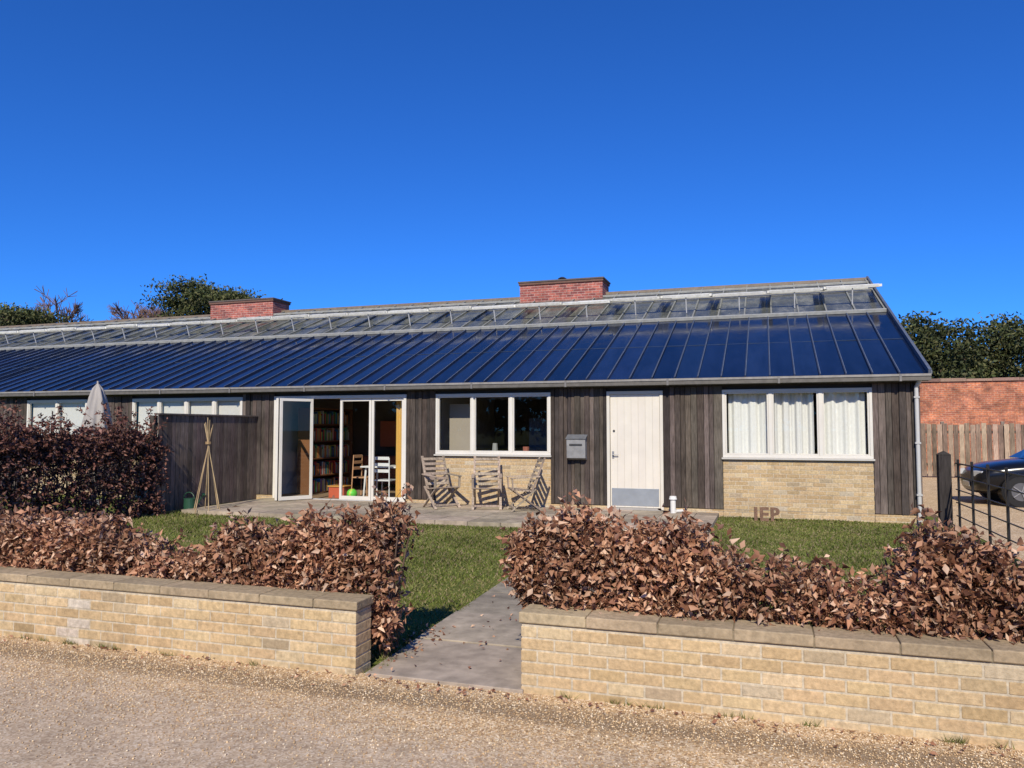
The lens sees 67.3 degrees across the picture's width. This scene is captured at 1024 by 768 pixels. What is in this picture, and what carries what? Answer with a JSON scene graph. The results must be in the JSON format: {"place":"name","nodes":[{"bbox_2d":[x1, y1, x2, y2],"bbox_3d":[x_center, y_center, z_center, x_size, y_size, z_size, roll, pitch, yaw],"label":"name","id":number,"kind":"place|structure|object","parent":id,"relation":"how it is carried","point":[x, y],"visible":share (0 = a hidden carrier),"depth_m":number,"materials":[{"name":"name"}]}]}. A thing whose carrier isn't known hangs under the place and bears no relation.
{"place":"outdoors","nodes":[
{"label":"outdoors","id":0,"kind":"place"},
{"bbox_2d":[181,498,718,533],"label":"patio","id":1,"kind":"structure","parent":0,"point":[465,515],"depth_m":14.53,"materials":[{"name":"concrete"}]},
{"bbox_2d":[421,455,461,509],"bbox_3d":[-1.443,1.968,15.456,0.605,1.032,0.681,2,-4,-34],"label":"wooden garden chair","id":2,"kind":"object","parent":1,"relation":"on","point":[434,483],"visible":1,"depth_m":15.51,"materials":[{"name":"beige wood"}]},
{"bbox_2d":[471,456,501,509],"bbox_3d":[-0.501,1.957,15.272,0.605,1.032,0.681,0,-3,-2],"label":"wooden garden chair","id":3,"kind":"object","parent":1,"relation":"on","point":[499,488],"visible":1,"depth_m":15.38,"materials":[{"name":"beige wood"}]},
{"bbox_2d":[506,457,544,511],"bbox_3d":[0.266,1.937,14.930,0.681,1.032,0.605,1,-3,-10],"label":"wooden garden chair","id":4,"kind":"object","parent":1,"relation":"on","point":[528,489],"visible":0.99,"depth_m":14.76,"materials":[{"name":"beige wood"}]},
{"bbox_2d":[0,276,931,523],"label":"timber clad brick terrace","id":5,"kind":"structure","parent":0,"point":[795,400],"depth_m":16.88,"materials":[{"name":"paint"}]},
{"bbox_2d":[26,399,87,432],"bbox_3d":[-11.690,1.063,19.734,2.060,1.310,0.135,-1,-3,18],"label":"window frame","id":6,"kind":"structure","parent":5,"relation":"in","point":[29,402],"depth_m":19.77,"materials":[{"name":"white wood"}]},
{"bbox_2d":[132,397,242,436],"bbox_3d":[-7.828,0.989,18.452,3.280,1.310,0.135,-1,-3,18],"label":"window frame","id":7,"kind":"structure","parent":5,"relation":"in","point":[214,400],"depth_m":18.46,"materials":[{"name":"white wood"}]},
{"bbox_2d":[297,408,352,494],"bbox_3d":[-4.747,1.683,19.642,0.350,2.100,2.000,-1,-3,18],"label":"bookshelf","id":8,"kind":"object","parent":5,"relation":"in","point":[326,446],"visible":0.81,"depth_m":19.36,"materials":[{"name":"wood"}]},
{"bbox_2d":[328,485,351,497],"bbox_3d":[-3.995,2.490,17.814,0.440,0.280,0.340,-1,-3,18],"label":"toy box","id":9,"kind":"object","parent":5,"relation":"in","point":[334,490],"visible":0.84,"depth_m":17.69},
{"bbox_2d":[347,489,356,495],"bbox_3d":[-3.616,2.484,17.371,0.240,0.240,0.240,-1,-3,18],"label":"toy ball","id":10,"kind":"object","parent":5,"relation":"in","point":[351,492],"visible":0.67,"depth_m":17.29,"materials":[{"name":"green plastic"}]},
{"bbox_2d":[351,455,375,495],"bbox_3d":[-3.509,2.170,18.252,0.469,0.971,0.444,-1,-4,22],"label":"dining chair","id":11,"kind":"object","parent":5,"relation":"in","point":[357,462],"visible":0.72,"depth_m":18.23,"materials":[{"name":"brown wood"}]},
{"bbox_2d":[360,465,395,495],"bbox_3d":[-2.778,2.252,17.686,1.200,0.741,0.750,-1,-3,18],"label":"dining table","id":12,"kind":"object","parent":5,"relation":"in","point":[378,467],"visible":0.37,"depth_m":17.55,"materials":[{"name":"white wood"}]},
{"bbox_2d":[363,421,395,483],"bbox_3d":[-3.146,1.855,20.885,1.800,1.700,0.455,-1,-3,18],"label":"sideboard","id":13,"kind":"object","parent":5,"relation":"on","point":[387,433],"visible":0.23,"depth_m":21.13,"materials":[{"name":"wood"}]},
{"bbox_2d":[374,457,395,496],"bbox_3d":[-2.832,2.110,17.215,0.444,0.971,0.469,-1,-3,18],"label":"dining chair","id":14,"kind":"object","parent":5,"relation":"on","point":[382,464],"visible":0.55,"depth_m":17.04,"materials":[{"name":"white wood"}]},
{"bbox_2d":[434,392,551,456],"bbox_3d":[-0.417,0.847,15.990,2.580,1.310,0.135,-1,-3,18],"label":"window frame","id":15,"kind":"structure","parent":5,"relation":"in","point":[511,452],"depth_m":15.93,"materials":[{"name":"white wood"}]},
{"bbox_2d":[565,434,587,459],"bbox_3d":[1.284,1.256,15.281,0.410,0.506,0.199,-1,-3,18],"label":"wall letterbox","id":16,"kind":"object","parent":5,"relation":"attached to","point":[576,445],"depth_m":15.22,"materials":[{"name":"metal"}]},
{"bbox_2d":[606,391,663,510],"bbox_3d":[2.405,1.295,15.037,1.100,2.315,0.150,-1,-3,18],"label":"front door leaf","id":17,"kind":"structure","parent":5,"relation":"in","point":[636,418],"depth_m":15.04,"materials":[{"name":"white wood"}]},
{"bbox_2d":[722,387,874,460],"bbox_3d":[5.205,0.739,14.123,2.630,1.310,0.135,-1,-3,18],"label":"window frame","id":18,"kind":"structure","parent":5,"relation":"in","point":[771,455],"depth_m":14.05,"materials":[{"name":"white wood"}]},
{"bbox_2d":[365,538,620,693],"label":"garden path","id":19,"kind":"structure","parent":0,"point":[453,654],"depth_m":5.70,"materials":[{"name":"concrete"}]},
{"bbox_2d":[0,635,1023,767],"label":"gravel drive","id":20,"kind":"structure","parent":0,"point":[44,738],"depth_m":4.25,"materials":[{"name":"beige gravel"}]},
{"bbox_2d":[0,581,370,675],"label":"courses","id":21,"kind":"object","parent":20,"relation":"on","point":[314,639],"visible":0.9,"depth_m":5.63,"materials":[{"name":"brick"}]},
{"bbox_2d":[0,566,373,610],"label":"coping","id":22,"kind":"object","parent":21,"relation":"on","point":[269,595],"visible":1,"depth_m":5.71,"materials":[{"name":"beige stone"}]},
{"bbox_2d":[1,595,1017,759],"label":"fallen leaves","id":23,"kind":"object","parent":20,"relation":"on","point":[652,709],"visible":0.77,"depth_m":4.91,"materials":[{"name":"brown plant"}]},
{"bbox_2d":[21,634,1014,749],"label":"wall foot weeds","id":24,"kind":"object","parent":20,"relation":"on","point":[742,716],"depth_m":4.66,"materials":[{"name":"green plant"}]},
{"bbox_2d":[521,623,1023,749],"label":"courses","id":25,"kind":"object","parent":20,"relation":"on","point":[980,703],"visible":0.91,"depth_m":4.40,"materials":[{"name":"brick"}]},
{"bbox_2d":[519,604,1023,664],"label":"coping","id":26,"kind":"object","parent":25,"relation":"on","point":[947,647],"visible":0.95,"depth_m":4.44,"materials":[{"name":"beige stone"}]},
{"bbox_2d":[0,494,1023,672],"bbox_3d":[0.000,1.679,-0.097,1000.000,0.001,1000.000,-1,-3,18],"label":"ground","id":27,"kind":"structure","parent":0,"point":[927,518],"depth_m":15.77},
{"bbox_2d":[0,302,36,323],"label":"pine tree","id":28,"kind":"object","parent":27,"relation":"on","point":[13,309],"visible":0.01,"depth_m":66.14,"materials":[{"name":"green plant"}]},
{"bbox_2d":[0,302,77,325],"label":"pine tree","id":29,"kind":"object","parent":27,"relation":"on","point":[37,317],"visible":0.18,"depth_m":64.31,"materials":[{"name":"green plant"}]},
{"bbox_2d":[4,286,91,324],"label":"bare beech tree","id":30,"kind":"object","parent":27,"relation":"on","point":[48,305],"visible":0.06,"depth_m":68.42,"materials":[{"name":"brown plant"}]},
{"bbox_2d":[3,298,160,324],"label":"bare beech tree","id":31,"kind":"object","parent":27,"relation":"on","point":[72,314],"visible":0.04,"depth_m":69.98,"materials":[{"name":"brown plant"}]},
{"bbox_2d":[0,399,173,519],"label":"copper beech hedge","id":32,"kind":"object","parent":27,"relation":"on","point":[29,447],"visible":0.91,"depth_m":13.19,"materials":[{"name":"brown plant"}]},
{"bbox_2d":[81,381,111,504],"bbox_3d":[-9.206,1.293,17.033,0.645,2.720,0.666,-1,-3,18],"label":"closed parasol","id":33,"kind":"object","parent":27,"relation":"on","point":[96,397],"visible":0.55,"depth_m":16.93,"materials":[{"name":"fabric"}]},
{"bbox_2d":[111,301,165,319],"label":"bare beech tree","id":34,"kind":"object","parent":27,"relation":"on","point":[125,314],"visible":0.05,"depth_m":71.27,"materials":[{"name":"brown plant"}]},
{"bbox_2d":[106,300,188,318],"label":"bare beech tree","id":35,"kind":"object","parent":27,"relation":"on","point":[155,310],"visible":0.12,"depth_m":73.92,"materials":[{"name":"brown plant"}]},
{"bbox_2d":[147,413,258,514],"bbox_3d":[-6.434,1.628,16.296,0.180,1.965,3.130,-1,-3,18],"label":"dark timber fence","id":36,"kind":"object","parent":27,"relation":"on","point":[233,445],"visible":0.79,"depth_m":16.16,"materials":[{"name":"wood"}]},
{"bbox_2d":[134,273,282,317],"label":"pine tree","id":37,"kind":"object","parent":27,"relation":"on","point":[192,300],"visible":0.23,"depth_m":57.98,"materials":[{"name":"green plant"}]},
{"bbox_2d":[898,310,1023,378],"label":"distant trees","id":38,"kind":"object","parent":27,"relation":"on","point":[966,357],"visible":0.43,"depth_m":69.15,"materials":[{"name":"green plant"}]},
{"bbox_2d":[955,459,1023,550],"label":"estate railing","id":39,"kind":"object","parent":27,"relation":"on","point":[1007,490],"visible":0.8,"depth_m":11.07,"materials":[{"name":"black metal"}]},
{"bbox_2d":[0,0,1023,371],"label":"sky","id":40,"kind":"structure","parent":0,"point":[308,154],"materials":[{"name":"blue"}]},
{"bbox_2d":[112,510,1020,664],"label":"front lawn","id":41,"kind":"structure","parent":0,"point":[414,617],"depth_m":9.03,"materials":[{"name":"green plant"}]},
{"bbox_2d":[183,492,204,508],"bbox_3d":[-6.312,2.349,15.269,0.530,0.408,0.240,-1,-3,18],"label":"watering can","id":42,"kind":"object","parent":41,"relation":"on","point":[189,503],"visible":0.82,"depth_m":15.21,"materials":[{"name":"green metal"}]},
{"bbox_2d":[194,418,219,513],"bbox_3d":[-5.970,1.601,15.092,0.535,1.886,0.548,-1,-3,18],"label":"bamboo cane wigwam","id":43,"kind":"object","parent":41,"relation":"on","point":[208,442],"visible":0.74,"depth_m":15.08,"materials":[{"name":"beige plant"}]},
{"bbox_2d":[0,482,423,657],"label":"beech hedge","id":44,"kind":"object","parent":41,"relation":"on","point":[319,552],"visible":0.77,"depth_m":5.85,"materials":[{"name":"brown plant"}]},
{"bbox_2d":[669,496,682,512],"bbox_3d":[3.074,2.306,14.453,0.260,0.400,0.148,1,-4,-24],"label":"drain vent pipe","id":45,"kind":"object","parent":41,"relation":"on","point":[673,499],"visible":0.84,"depth_m":14.39,"materials":[{"name":"white plastic"}]},
{"bbox_2d":[496,486,1023,644],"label":"beech hedge","id":46,"kind":"object","parent":41,"relation":"on","point":[669,568],"visible":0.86,"depth_m":4.71,"materials":[{"name":"brown plant"}]},
{"bbox_2d":[754,507,779,520],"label":"garden letters","id":47,"kind":"object","parent":41,"relation":"on","point":[772,513],"visible":0.84,"depth_m":13.77,"materials":[{"name":"brown wood"}]},
{"bbox_2d":[936,451,952,526],"bbox_3d":[7.376,1.784,13.110,0.206,1.288,0.206,-1,-3,18],"label":"gate post","id":48,"kind":"object","parent":41,"relation":"on","point":[944,482],"visible":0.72,"depth_m":13.03,"materials":[{"name":"black wood"}]},
{"bbox_2d":[920,380,1023,470],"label":"old brick garden wall","id":49,"kind":"structure","parent":0,"point":[973,402],"depth_m":29.88,"materials":[{"name":"red brick"}]},
{"bbox_2d":[922,377,1023,381],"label":"coping","id":50,"kind":"object","parent":49,"relation":"on","point":[977,379],"visible":0.39,"depth_m":29.82,"materials":[{"name":"brick"}]},
{"bbox_2d":[922,471,1023,559],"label":"side gravel drive","id":51,"kind":"structure","parent":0,"point":[930,499],"depth_m":15.31,"materials":[{"name":"beige gravel"}]},
{"bbox_2d":[921,421,1023,476],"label":"close board fence","id":52,"kind":"object","parent":51,"relation":"on","point":[1002,431],"visible":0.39,"depth_m":25.92,"materials":[{"name":"brown wood"}]},
{"bbox_2d":[960,450,1023,507],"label":"parked car","id":53,"kind":"object","parent":51,"relation":"on","point":[1016,466],"visible":0.77,"depth_m":16.56,"materials":[{"name":"paint"}]}
]}

